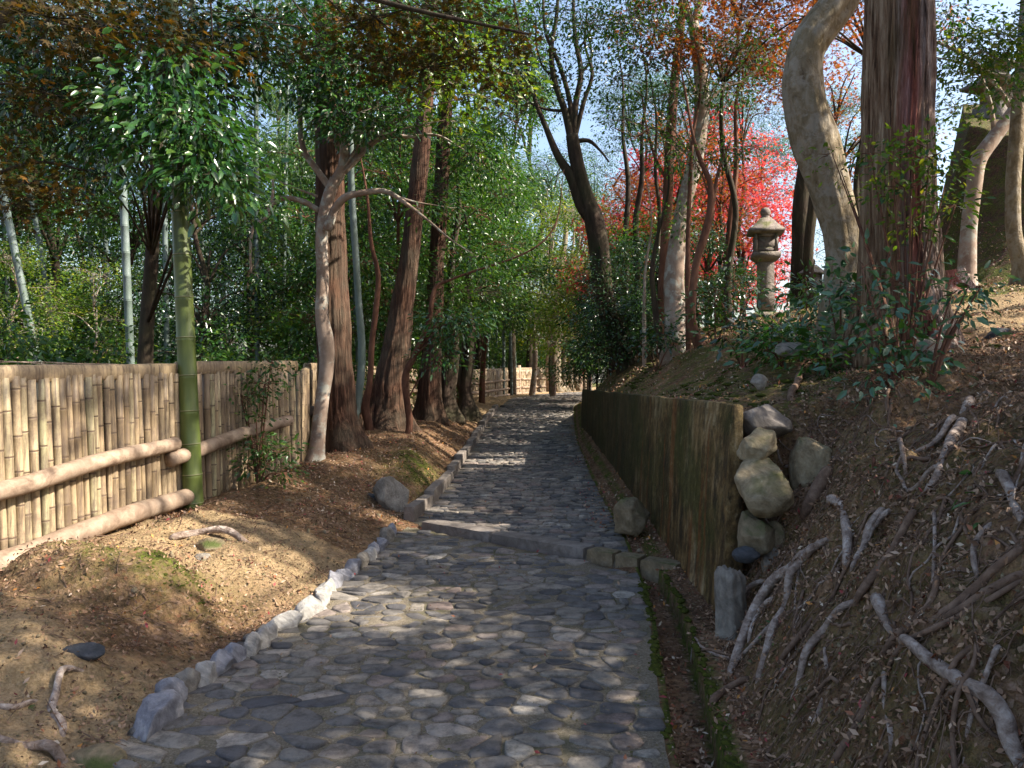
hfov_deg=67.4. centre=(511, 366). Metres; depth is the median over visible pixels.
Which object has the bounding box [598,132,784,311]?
red maple
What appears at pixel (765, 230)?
stone lantern
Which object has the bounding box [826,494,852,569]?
exposed root
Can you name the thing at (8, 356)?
bush
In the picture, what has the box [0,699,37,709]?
exposed root
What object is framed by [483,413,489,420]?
gutter kerb stone
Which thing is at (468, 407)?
dark trunk
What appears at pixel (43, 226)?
bamboo
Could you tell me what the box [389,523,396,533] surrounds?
border stone
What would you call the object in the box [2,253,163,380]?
bright tree
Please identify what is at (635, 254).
thicket shrub
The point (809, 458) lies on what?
wall boulder
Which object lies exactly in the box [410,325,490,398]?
bush
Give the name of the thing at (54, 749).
exposed root
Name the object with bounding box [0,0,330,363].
evergreen tree
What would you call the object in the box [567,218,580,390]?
tree
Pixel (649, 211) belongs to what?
red maple
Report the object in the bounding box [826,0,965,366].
cedar tree
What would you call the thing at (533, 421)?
path
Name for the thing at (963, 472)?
seedling
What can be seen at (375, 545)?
border stone
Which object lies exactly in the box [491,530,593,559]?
kerb stone
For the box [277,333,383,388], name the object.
bush
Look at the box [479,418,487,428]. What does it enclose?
gutter kerb stone
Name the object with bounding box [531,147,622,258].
fine leaved tree
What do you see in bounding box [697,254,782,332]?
shrub
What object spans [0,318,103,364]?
bush
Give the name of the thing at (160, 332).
bush
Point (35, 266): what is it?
evergreen tree
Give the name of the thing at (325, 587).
border stone
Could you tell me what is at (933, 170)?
sapling
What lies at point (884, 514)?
exposed root
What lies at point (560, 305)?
bright tree
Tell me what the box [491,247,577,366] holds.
bright tree
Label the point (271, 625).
border stone
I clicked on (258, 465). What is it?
shrub
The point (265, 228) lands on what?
broadleaf tree
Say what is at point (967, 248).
hill tree
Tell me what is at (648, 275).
thicket shrub
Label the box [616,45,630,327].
thin trunk
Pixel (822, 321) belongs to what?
shrub
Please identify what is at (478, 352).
tall tree
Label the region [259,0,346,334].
bamboo
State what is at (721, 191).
orange maple
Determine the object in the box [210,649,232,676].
border stone
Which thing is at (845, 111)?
fine leaved tree
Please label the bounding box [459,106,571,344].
evergreen tree
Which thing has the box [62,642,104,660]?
stone
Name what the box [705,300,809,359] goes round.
shrub
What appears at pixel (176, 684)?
border stone
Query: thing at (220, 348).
bush
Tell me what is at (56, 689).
exposed root
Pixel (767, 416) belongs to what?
boulder
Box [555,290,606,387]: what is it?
thicket shrub
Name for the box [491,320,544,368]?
bush
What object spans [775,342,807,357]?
stone
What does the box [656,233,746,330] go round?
thicket shrub
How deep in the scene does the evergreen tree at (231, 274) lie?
16.89 m
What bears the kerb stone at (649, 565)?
on the ground
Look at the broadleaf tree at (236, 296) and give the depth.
47.51 m
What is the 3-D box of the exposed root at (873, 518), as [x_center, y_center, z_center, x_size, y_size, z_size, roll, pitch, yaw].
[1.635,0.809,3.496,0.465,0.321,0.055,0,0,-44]
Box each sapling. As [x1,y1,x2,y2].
[348,35,365,418]
[360,159,380,429]
[395,171,563,433]
[799,114,1010,367]
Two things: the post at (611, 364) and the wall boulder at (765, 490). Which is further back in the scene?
the post at (611, 364)
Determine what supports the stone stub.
on the ground
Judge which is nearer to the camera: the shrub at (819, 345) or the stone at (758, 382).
the stone at (758, 382)
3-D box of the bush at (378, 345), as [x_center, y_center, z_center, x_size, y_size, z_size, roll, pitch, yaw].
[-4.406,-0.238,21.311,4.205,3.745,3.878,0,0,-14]
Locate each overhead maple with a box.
[593,0,863,329]
[705,0,974,220]
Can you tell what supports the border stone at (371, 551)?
on the path
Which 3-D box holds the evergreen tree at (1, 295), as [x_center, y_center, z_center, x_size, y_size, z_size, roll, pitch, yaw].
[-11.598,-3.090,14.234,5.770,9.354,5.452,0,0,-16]
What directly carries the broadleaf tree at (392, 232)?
on the ground
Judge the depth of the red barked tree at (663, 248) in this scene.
10.94 m
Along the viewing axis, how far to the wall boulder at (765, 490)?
4.39 m
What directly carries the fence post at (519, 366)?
on the ground
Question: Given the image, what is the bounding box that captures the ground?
[0,104,1023,767]
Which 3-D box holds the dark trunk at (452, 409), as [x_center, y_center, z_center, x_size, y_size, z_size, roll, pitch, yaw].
[-0.718,-1.519,13.829,2.399,5.225,1.787,0,0,0]
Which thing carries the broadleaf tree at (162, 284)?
on the ground
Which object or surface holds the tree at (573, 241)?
on the ground
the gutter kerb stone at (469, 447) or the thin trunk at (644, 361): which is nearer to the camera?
the thin trunk at (644, 361)
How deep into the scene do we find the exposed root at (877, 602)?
2.90 m
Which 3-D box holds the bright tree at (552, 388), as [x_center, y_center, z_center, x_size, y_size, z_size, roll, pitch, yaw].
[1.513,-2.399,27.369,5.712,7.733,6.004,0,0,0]
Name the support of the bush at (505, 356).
on the ground
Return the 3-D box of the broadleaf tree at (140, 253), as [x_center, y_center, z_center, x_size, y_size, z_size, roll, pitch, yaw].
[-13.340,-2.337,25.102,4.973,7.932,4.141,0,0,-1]
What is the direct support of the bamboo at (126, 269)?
on the ground
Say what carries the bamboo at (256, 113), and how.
on the ground
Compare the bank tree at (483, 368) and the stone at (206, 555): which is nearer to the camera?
the stone at (206, 555)
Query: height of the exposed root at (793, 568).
0.728 m
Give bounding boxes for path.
[113,391,669,767]
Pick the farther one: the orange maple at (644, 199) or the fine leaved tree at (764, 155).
the fine leaved tree at (764, 155)
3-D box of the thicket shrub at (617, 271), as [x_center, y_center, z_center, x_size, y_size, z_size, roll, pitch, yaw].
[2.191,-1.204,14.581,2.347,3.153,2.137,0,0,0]
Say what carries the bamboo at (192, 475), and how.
on the ground
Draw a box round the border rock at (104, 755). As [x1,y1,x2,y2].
[68,743,126,767]
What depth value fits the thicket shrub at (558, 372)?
21.96 m
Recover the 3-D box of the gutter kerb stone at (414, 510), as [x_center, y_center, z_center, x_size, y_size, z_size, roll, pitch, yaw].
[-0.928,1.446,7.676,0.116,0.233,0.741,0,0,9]
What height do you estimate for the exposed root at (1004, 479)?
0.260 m
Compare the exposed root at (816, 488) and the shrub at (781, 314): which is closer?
the exposed root at (816, 488)
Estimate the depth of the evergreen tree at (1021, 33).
8.57 m
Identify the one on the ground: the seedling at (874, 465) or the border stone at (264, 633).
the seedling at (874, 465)
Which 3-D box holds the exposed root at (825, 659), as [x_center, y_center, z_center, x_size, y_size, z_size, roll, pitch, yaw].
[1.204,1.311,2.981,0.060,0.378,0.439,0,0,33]
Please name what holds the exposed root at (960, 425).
on the ground
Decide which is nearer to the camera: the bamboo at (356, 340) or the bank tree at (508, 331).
the bamboo at (356, 340)
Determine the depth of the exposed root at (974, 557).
2.65 m
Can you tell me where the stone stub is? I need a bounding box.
[714,565,746,640]
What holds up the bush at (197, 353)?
on the ground
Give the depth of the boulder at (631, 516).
6.66 m
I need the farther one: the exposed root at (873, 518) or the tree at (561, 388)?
the tree at (561, 388)
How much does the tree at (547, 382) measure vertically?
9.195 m
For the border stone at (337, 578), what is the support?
on the path
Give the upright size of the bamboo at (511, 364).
9.337 m
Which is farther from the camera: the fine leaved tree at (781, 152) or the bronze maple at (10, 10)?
the fine leaved tree at (781, 152)
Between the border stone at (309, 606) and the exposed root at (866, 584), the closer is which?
the exposed root at (866, 584)
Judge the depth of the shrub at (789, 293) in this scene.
8.39 m
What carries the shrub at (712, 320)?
on the ground
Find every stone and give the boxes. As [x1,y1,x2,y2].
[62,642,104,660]
[133,689,183,741]
[154,677,187,701]
[174,667,200,692]
[194,553,210,559]
[195,660,217,687]
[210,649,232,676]
[224,642,246,663]
[243,631,261,657]
[257,625,270,649]
[258,620,277,639]
[269,610,303,630]
[294,595,326,621]
[314,583,331,594]
[315,591,329,606]
[317,578,336,590]
[327,570,343,588]
[336,568,353,580]
[344,558,361,574]
[356,551,369,568]
[364,546,376,561]
[368,541,379,554]
[376,539,384,552]
[377,537,388,546]
[379,527,394,541]
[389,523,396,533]
[403,494,432,522]
[422,519,500,541]
[424,479,444,504]
[439,470,454,489]
[447,459,461,474]
[454,449,467,464]
[462,444,472,455]
[466,436,477,447]
[471,428,481,439]
[476,425,483,432]
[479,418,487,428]
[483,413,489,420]
[489,408,495,414]
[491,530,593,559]
[587,547,620,567]
[615,552,645,570]
[640,556,680,582]
[750,374,767,390]
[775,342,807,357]
[899,337,954,356]
[984,328,1014,338]
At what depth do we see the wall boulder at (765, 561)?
4.44 m
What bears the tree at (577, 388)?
on the ground
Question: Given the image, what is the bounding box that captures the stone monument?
[961,57,1013,118]
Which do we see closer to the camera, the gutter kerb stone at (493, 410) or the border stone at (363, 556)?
the border stone at (363, 556)
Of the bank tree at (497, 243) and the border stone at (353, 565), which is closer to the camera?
the border stone at (353, 565)
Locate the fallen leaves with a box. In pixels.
[0,183,1023,767]
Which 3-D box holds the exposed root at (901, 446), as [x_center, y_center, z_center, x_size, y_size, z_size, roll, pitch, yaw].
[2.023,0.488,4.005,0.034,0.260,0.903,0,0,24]
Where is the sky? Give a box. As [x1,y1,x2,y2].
[0,0,1019,382]
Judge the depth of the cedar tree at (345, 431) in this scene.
9.15 m
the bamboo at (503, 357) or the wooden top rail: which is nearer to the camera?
the wooden top rail
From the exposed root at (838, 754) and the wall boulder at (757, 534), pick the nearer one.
the exposed root at (838, 754)
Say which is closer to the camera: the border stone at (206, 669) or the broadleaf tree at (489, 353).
the border stone at (206, 669)
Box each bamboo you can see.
[0,0,81,364]
[0,18,91,362]
[0,66,49,352]
[2,0,217,363]
[20,5,86,335]
[21,0,147,359]
[32,4,148,360]
[104,0,230,362]
[145,0,259,303]
[162,0,203,510]
[182,0,271,344]
[206,0,311,360]
[236,0,351,358]
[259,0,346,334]
[271,1,412,412]
[490,141,554,394]
[494,294,531,368]
[502,157,549,393]
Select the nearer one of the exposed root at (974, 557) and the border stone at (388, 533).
the exposed root at (974, 557)
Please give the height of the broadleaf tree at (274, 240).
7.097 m
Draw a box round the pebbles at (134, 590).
[0,288,1023,767]
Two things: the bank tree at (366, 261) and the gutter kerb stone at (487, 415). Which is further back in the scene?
the gutter kerb stone at (487, 415)
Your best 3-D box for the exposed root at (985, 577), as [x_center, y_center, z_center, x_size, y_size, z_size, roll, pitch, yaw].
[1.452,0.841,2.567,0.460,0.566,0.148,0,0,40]
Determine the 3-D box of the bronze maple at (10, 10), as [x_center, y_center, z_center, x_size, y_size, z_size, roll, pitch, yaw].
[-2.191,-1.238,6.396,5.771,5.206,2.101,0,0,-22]
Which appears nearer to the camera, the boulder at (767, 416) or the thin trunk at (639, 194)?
the boulder at (767, 416)
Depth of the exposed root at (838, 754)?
2.56 m
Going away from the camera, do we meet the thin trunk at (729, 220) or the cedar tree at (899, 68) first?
the cedar tree at (899, 68)
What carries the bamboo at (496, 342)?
on the ground
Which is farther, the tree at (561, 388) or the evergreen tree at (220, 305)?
the tree at (561, 388)
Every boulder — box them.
[372,476,408,511]
[613,497,649,536]
[734,457,794,518]
[736,427,776,460]
[737,509,774,555]
[743,404,792,437]
[761,548,778,572]
[768,521,784,548]
[788,437,831,490]
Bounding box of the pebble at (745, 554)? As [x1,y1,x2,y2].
[732,546,759,563]
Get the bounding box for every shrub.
[217,336,314,488]
[534,288,605,392]
[548,245,648,377]
[550,252,642,369]
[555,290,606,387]
[564,218,653,352]
[571,233,655,350]
[584,197,702,340]
[609,245,691,359]
[612,225,711,327]
[614,309,708,371]
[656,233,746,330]
[662,270,766,345]
[680,299,796,366]
[691,219,766,316]
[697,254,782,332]
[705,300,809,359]
[707,310,825,374]
[737,319,882,382]
[739,294,847,367]
[759,259,823,330]
[766,259,861,334]
[807,227,1011,427]
[916,254,1020,387]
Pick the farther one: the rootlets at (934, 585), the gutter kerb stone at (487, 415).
the gutter kerb stone at (487, 415)
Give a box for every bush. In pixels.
[0,293,78,398]
[0,297,61,351]
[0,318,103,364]
[14,291,176,364]
[38,316,157,449]
[84,292,241,362]
[153,329,230,362]
[154,292,270,362]
[176,316,282,360]
[243,307,367,396]
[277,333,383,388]
[310,324,419,367]
[316,321,421,407]
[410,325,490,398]
[489,338,518,368]
[490,332,542,367]
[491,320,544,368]
[497,321,546,375]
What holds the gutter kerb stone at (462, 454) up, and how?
on the ground
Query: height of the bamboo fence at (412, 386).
1.150 m
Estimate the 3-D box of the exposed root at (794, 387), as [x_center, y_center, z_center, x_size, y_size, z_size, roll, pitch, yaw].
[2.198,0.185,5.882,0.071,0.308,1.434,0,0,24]
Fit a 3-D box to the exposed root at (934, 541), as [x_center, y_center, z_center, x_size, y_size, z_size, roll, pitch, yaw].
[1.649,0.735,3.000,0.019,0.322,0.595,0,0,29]
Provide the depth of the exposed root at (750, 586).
4.37 m
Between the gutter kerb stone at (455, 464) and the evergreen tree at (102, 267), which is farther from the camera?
the evergreen tree at (102, 267)
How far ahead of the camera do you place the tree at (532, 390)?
28.92 m
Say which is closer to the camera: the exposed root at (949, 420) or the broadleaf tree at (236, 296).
the exposed root at (949, 420)
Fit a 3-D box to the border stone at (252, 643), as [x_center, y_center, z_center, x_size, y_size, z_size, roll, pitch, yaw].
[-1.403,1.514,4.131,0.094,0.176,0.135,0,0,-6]
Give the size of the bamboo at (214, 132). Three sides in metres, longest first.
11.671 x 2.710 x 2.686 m
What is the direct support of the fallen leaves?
on the ground
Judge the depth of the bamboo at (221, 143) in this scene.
18.97 m
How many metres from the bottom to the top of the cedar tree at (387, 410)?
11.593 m
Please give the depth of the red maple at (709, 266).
18.40 m
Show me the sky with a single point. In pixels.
(584, 130)
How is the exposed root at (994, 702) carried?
on the ground
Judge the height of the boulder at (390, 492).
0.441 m
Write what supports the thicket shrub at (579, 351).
on the ground
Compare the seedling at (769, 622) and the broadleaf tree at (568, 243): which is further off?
the broadleaf tree at (568, 243)
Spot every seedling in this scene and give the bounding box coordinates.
[758,607,786,644]
[855,457,892,470]
[951,465,1013,528]
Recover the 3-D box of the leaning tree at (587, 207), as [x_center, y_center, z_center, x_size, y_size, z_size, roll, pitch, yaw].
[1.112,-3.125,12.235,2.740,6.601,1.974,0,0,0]
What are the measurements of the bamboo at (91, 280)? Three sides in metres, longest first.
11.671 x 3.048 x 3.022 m
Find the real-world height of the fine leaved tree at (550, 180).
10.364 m
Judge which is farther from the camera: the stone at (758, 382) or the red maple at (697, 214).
the red maple at (697, 214)
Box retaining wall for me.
[581,389,742,612]
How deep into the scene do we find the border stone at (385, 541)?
6.48 m
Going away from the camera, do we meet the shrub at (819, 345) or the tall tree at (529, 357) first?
the shrub at (819, 345)
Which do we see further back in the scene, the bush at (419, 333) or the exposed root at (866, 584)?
the bush at (419, 333)
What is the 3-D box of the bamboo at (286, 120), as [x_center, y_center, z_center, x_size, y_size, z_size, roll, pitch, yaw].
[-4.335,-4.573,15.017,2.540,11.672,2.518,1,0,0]
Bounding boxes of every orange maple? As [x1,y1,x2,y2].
[595,111,745,252]
[653,117,795,322]
[764,44,953,196]
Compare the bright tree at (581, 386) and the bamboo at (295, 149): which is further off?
the bright tree at (581, 386)
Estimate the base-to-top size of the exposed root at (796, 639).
0.526 m
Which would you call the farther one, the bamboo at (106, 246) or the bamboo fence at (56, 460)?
the bamboo at (106, 246)
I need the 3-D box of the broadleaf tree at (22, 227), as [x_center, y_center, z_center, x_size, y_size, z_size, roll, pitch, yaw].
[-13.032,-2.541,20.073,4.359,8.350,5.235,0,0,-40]
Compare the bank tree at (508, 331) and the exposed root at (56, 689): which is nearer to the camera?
the exposed root at (56, 689)
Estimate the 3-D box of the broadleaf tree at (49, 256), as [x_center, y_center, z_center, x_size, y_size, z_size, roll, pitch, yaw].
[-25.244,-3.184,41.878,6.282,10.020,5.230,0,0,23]
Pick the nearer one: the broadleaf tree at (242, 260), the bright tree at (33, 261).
the bright tree at (33, 261)
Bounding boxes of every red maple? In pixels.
[555,216,630,328]
[556,146,705,300]
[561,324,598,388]
[570,152,719,311]
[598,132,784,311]
[617,94,791,326]
[700,123,818,315]
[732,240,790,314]
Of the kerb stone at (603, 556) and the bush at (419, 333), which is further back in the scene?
the bush at (419, 333)
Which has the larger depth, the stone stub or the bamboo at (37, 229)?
the bamboo at (37, 229)
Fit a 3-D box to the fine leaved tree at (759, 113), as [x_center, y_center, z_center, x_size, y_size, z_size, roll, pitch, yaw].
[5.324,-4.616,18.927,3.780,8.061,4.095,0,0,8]
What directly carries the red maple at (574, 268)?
on the ground
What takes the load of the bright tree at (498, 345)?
on the ground
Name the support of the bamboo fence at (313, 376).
on the ground
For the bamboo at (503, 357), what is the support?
on the ground
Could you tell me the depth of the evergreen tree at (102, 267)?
18.83 m
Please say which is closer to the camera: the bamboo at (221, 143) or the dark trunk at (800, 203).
the dark trunk at (800, 203)
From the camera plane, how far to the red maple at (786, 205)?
22.21 m
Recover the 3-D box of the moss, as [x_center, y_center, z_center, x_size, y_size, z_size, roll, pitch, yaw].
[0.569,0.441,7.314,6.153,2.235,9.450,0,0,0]
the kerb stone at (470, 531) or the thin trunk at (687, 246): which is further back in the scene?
the thin trunk at (687, 246)
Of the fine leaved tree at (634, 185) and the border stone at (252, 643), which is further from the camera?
the fine leaved tree at (634, 185)
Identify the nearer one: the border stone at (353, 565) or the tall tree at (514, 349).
the border stone at (353, 565)
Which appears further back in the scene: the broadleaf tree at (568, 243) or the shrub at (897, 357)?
the broadleaf tree at (568, 243)
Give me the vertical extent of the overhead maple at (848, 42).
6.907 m
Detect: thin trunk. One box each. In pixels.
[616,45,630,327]
[633,35,647,356]
[642,162,651,366]
[648,67,661,297]
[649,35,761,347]
[649,128,669,356]
[685,25,701,350]
[720,19,740,322]
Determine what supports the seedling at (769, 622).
on the ground
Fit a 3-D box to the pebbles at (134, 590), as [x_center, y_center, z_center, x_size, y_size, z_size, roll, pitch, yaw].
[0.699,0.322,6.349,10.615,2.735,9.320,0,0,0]
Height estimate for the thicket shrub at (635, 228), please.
2.995 m
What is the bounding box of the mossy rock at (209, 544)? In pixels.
[195,537,225,551]
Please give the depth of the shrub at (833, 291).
6.23 m
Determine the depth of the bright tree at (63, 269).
22.93 m
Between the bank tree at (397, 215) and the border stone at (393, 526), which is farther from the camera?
the bank tree at (397, 215)
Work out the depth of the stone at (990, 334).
6.21 m
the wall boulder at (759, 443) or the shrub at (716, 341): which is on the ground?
the shrub at (716, 341)
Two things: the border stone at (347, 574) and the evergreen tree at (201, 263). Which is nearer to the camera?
the border stone at (347, 574)
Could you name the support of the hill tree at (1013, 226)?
on the ground
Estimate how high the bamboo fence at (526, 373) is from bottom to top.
1.357 m
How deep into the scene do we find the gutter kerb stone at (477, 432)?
13.42 m
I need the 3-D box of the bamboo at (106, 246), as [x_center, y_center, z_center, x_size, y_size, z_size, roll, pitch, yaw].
[-7.974,-4.468,15.020,3.048,11.671,3.022,-3,0,0]
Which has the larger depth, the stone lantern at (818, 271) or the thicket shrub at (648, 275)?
the thicket shrub at (648, 275)
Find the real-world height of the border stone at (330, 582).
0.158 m
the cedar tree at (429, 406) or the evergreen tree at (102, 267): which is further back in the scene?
the evergreen tree at (102, 267)
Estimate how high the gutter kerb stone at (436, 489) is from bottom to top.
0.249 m
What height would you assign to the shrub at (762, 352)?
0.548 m
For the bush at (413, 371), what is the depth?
16.67 m
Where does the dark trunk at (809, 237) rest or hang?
on the ground
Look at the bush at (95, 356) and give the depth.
9.72 m
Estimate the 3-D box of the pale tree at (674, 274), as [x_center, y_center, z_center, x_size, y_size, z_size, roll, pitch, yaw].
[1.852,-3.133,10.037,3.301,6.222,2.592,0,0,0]
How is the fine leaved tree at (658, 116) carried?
on the ground
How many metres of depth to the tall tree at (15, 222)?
16.89 m
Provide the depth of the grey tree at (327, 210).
8.30 m
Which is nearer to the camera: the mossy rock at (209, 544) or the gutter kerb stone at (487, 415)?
the mossy rock at (209, 544)
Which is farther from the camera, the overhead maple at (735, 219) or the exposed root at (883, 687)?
the overhead maple at (735, 219)
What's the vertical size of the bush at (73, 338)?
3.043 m
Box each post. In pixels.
[517,365,520,391]
[608,346,614,376]
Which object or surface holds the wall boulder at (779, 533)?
on the wall boulder at (765, 561)
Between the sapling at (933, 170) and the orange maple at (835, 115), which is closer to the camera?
the sapling at (933, 170)
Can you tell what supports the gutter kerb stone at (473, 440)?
on the ground
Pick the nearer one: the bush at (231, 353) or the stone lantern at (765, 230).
the bush at (231, 353)
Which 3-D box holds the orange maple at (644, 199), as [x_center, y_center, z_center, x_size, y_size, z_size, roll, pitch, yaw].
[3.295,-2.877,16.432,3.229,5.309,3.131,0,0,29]
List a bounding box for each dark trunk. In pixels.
[414,147,538,424]
[457,193,482,423]
[790,1,815,309]
[803,194,816,308]
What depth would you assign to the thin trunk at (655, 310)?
10.18 m
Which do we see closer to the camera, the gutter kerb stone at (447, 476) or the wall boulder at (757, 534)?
the wall boulder at (757, 534)
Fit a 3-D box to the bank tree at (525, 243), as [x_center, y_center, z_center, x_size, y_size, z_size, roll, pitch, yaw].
[-1.180,-2.995,21.061,5.682,8.813,5.608,0,0,-16]
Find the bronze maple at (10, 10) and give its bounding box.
[0,0,558,235]
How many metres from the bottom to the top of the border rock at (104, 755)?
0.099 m
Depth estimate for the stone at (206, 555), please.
5.29 m
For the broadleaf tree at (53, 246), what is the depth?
16.04 m
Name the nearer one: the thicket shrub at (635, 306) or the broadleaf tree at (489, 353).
the thicket shrub at (635, 306)
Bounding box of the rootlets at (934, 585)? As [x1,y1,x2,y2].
[700,373,1023,767]
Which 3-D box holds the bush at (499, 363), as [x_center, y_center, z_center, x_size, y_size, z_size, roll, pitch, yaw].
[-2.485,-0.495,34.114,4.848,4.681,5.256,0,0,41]
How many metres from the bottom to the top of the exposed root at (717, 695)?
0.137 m
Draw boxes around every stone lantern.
[746,207,785,316]
[797,259,823,307]
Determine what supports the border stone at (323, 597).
on the path
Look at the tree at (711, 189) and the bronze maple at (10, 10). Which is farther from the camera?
the tree at (711, 189)
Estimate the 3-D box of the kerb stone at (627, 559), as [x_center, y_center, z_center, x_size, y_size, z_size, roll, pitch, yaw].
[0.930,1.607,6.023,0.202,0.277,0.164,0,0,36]
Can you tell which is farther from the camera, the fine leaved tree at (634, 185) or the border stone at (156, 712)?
the fine leaved tree at (634, 185)
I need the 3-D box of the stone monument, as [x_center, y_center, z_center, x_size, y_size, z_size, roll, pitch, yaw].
[9.009,-4.875,14.300,0.832,1.680,0.832,0,0,-20]
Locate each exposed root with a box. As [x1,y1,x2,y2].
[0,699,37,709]
[0,734,68,763]
[47,665,83,736]
[169,526,249,542]
[709,676,749,707]
[727,549,803,672]
[745,579,765,595]
[747,597,773,642]
[755,537,828,683]
[778,567,840,664]
[787,371,804,400]
[789,599,853,701]
[800,466,832,519]
[811,647,827,723]
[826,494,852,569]
[828,676,880,767]
[850,507,884,571]
[850,508,890,564]
[853,509,916,605]
[870,592,892,633]
[878,545,1022,657]
[881,671,892,752]
[887,579,1021,665]
[897,437,907,474]
[898,634,1023,767]
[915,414,956,452]
[923,395,975,494]
[931,509,936,581]
[940,570,1023,621]
[970,522,991,578]
[995,469,1023,520]
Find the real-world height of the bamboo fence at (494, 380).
1.219 m
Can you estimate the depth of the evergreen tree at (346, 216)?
21.06 m
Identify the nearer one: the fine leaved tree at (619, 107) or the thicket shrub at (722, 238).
the thicket shrub at (722, 238)
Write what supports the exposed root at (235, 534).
on the ground
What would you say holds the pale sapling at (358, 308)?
on the ground
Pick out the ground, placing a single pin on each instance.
(122, 578)
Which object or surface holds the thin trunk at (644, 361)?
on the ground
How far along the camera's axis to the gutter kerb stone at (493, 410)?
17.54 m
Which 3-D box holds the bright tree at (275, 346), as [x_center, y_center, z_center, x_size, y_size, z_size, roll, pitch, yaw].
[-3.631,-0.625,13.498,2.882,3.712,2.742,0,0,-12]
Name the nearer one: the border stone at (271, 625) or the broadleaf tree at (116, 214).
the border stone at (271, 625)
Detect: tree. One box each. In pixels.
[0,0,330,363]
[0,22,106,364]
[0,56,143,363]
[0,117,86,352]
[0,124,76,335]
[0,150,44,303]
[0,192,76,345]
[0,235,106,364]
[2,128,171,361]
[2,217,134,354]
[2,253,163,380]
[3,57,128,337]
[14,118,240,364]
[21,225,77,321]
[51,187,169,360]
[83,95,304,362]
[83,177,239,362]
[97,223,200,350]
[138,138,345,360]
[155,178,274,352]
[172,123,364,360]
[186,0,553,463]
[197,177,294,357]
[208,132,375,360]
[211,235,274,359]
[231,75,314,350]
[231,230,387,381]
[233,121,445,362]
[243,88,473,370]
[249,100,416,346]
[276,97,503,348]
[307,0,373,453]
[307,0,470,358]
[308,104,425,341]
[355,115,479,362]
[359,0,437,431]
[365,104,553,336]
[373,0,569,426]
[373,97,567,401]
[375,159,509,369]
[394,137,572,403]
[416,0,546,368]
[417,164,555,368]
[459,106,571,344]
[473,60,571,394]
[482,37,602,367]
[483,330,525,356]
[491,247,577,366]
[497,189,607,395]
[499,0,666,375]
[504,136,599,393]
[504,186,619,389]
[505,209,569,366]
[518,187,553,394]
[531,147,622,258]
[533,193,601,365]
[537,252,586,388]
[539,0,793,364]
[542,195,654,347]
[545,225,549,391]
[554,176,568,391]
[561,190,574,390]
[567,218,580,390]
[574,231,586,390]
[581,58,697,260]
[586,56,745,262]
[604,145,702,293]
[614,7,685,359]
[648,74,791,322]
[658,15,796,316]
[701,117,795,310]
[769,79,860,279]
[782,0,859,349]
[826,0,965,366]
[935,0,1023,285]
[937,0,1023,284]
[1007,1,1023,38]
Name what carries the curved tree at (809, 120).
on the ground
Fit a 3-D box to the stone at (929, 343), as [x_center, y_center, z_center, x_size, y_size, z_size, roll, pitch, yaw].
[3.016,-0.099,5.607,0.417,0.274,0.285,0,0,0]
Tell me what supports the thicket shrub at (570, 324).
on the ground
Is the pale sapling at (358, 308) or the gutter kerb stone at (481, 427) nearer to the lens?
the pale sapling at (358, 308)
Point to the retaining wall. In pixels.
(679, 460)
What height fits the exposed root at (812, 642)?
0.562 m
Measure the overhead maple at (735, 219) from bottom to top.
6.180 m
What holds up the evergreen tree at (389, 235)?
on the ground
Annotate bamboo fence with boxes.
[0,361,297,569]
[283,360,309,464]
[303,363,366,434]
[367,366,418,406]
[455,368,521,400]
[521,367,586,393]
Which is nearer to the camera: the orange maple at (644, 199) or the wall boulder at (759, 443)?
the wall boulder at (759, 443)
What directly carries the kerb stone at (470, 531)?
on the path
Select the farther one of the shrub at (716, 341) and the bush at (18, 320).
the bush at (18, 320)
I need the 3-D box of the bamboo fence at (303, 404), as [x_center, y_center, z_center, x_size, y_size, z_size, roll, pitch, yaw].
[-2.424,0.565,8.774,0.249,1.270,0.992,0,0,0]
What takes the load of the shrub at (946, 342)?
on the ground
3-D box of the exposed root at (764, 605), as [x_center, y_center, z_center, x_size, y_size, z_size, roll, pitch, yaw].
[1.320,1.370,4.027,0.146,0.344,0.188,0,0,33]
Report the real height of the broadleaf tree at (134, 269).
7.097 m
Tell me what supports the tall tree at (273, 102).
on the ground
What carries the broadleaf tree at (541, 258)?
on the ground
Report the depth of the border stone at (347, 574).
5.55 m
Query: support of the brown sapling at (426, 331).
on the ground
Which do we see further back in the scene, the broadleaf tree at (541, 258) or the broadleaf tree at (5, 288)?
the broadleaf tree at (541, 258)
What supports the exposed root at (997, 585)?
on the ground
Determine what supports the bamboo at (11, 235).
on the ground
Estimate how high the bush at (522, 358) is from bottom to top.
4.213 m
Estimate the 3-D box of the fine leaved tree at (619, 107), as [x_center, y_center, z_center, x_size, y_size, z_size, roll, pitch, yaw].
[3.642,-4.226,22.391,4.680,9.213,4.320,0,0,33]
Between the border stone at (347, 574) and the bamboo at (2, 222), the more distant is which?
the bamboo at (2, 222)

